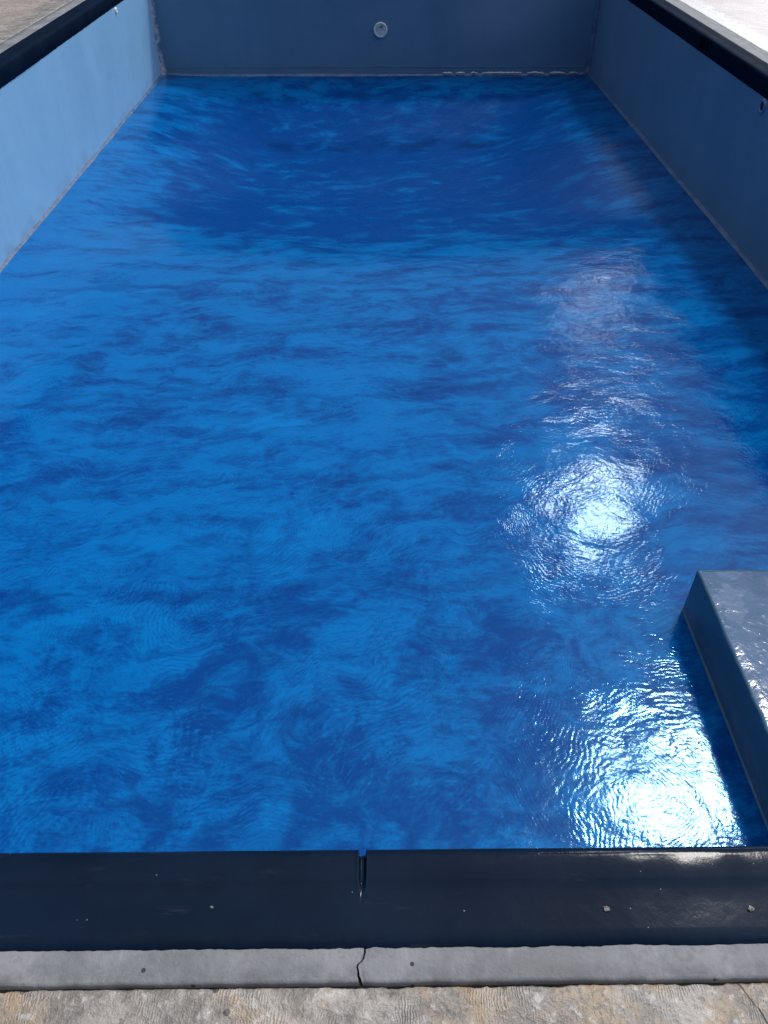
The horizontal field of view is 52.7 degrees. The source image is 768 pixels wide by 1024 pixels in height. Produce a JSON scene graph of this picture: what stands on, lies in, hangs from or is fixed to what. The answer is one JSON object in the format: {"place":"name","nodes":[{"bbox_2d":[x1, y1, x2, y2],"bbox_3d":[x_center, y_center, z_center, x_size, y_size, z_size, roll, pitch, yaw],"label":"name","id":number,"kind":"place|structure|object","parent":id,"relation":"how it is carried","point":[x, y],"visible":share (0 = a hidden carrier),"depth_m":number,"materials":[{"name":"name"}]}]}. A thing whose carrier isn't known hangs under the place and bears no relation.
{"place":"outdoors","nodes":[
{"label":"outdoors","id":0,"kind":"place"},
{"bbox_2d":[0,74,767,855],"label":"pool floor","id":1,"kind":"structure","parent":0,"point":[382,462],"depth_m":4.31,"materials":[{"name":"blue liquid"}]},
{"bbox_2d":[0,0,167,271],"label":"pool wall","id":2,"kind":"structure","parent":1,"relation":"on","point":[68,107],"depth_m":7.70,"materials":[{"name":"blue paint"}]},
{"bbox_2d":[0,0,122,88],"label":"pool coping","id":3,"kind":"object","parent":2,"relation":"on","point":[24,50],"visible":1,"depth_m":7.39,"materials":[{"name":"black tile"}]},
{"bbox_2d":[154,0,595,75],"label":"pool wall","id":4,"kind":"structure","parent":1,"relation":"on","point":[336,38],"depth_m":10.86,"materials":[{"name":"blue paint"}]},
{"bbox_2d":[372,22,386,37],"bbox_3d":[-0.061,-6.706,10.789,0.218,0.198,0.028,0,42,0],"label":"wall fitting","id":5,"kind":"object","parent":4,"relation":"attached to","point":[380,30],"depth_m":10.79,"materials":[{"name":"white plastic"}]},
{"bbox_2d":[582,0,767,288],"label":"pool wall","id":6,"kind":"structure","parent":1,"relation":"on","point":[695,119],"depth_m":7.50,"materials":[{"name":"blue paint"}]},
{"bbox_2d":[628,0,767,99],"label":"pool coping","id":7,"kind":"object","parent":6,"relation":"on","point":[740,58],"visible":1,"depth_m":7.16,"materials":[{"name":"black tile"}]},
{"bbox_2d":[698,36,708,53],"bbox_3d":[3.066,-4.368,7.246,0.168,0.110,0.230,0,42,0],"label":"skimmer","id":8,"kind":"object","parent":7,"relation":"in","point":[703,45],"visible":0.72,"depth_m":7.31,"materials":[{"name":"black paint"}]},
{"bbox_2d":[759,98,766,114],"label":"wall inlet","id":9,"kind":"object","parent":6,"relation":"attached to","point":[762,105],"depth_m":6.13,"materials":[{"name":"plastic"}]},
{"bbox_2d":[682,570,767,829],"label":"pool step","id":10,"kind":"object","parent":1,"relation":"on","point":[725,612],"visible":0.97,"depth_m":3.17,"materials":[{"name":"blue stone"}]},
{"bbox_2d":[0,0,767,1023],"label":"patio","id":11,"kind":"structure","parent":0,"point":[746,20],"depth_m":1.32,"materials":[{"name":"concrete"}]},
{"bbox_3d":[-0.006,1.238,1.926,6.132,1.140,0.232,0,42,0],"label":"pool wall","id":12,"kind":"object","parent":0,"visible":0},
{"bbox_2d":[0,846,767,992],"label":"pool coping","id":13,"kind":"object","parent":12,"relation":"on","point":[412,918],"visible":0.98,"depth_m":1.42,"materials":[{"name":"black paint"}]}
]}

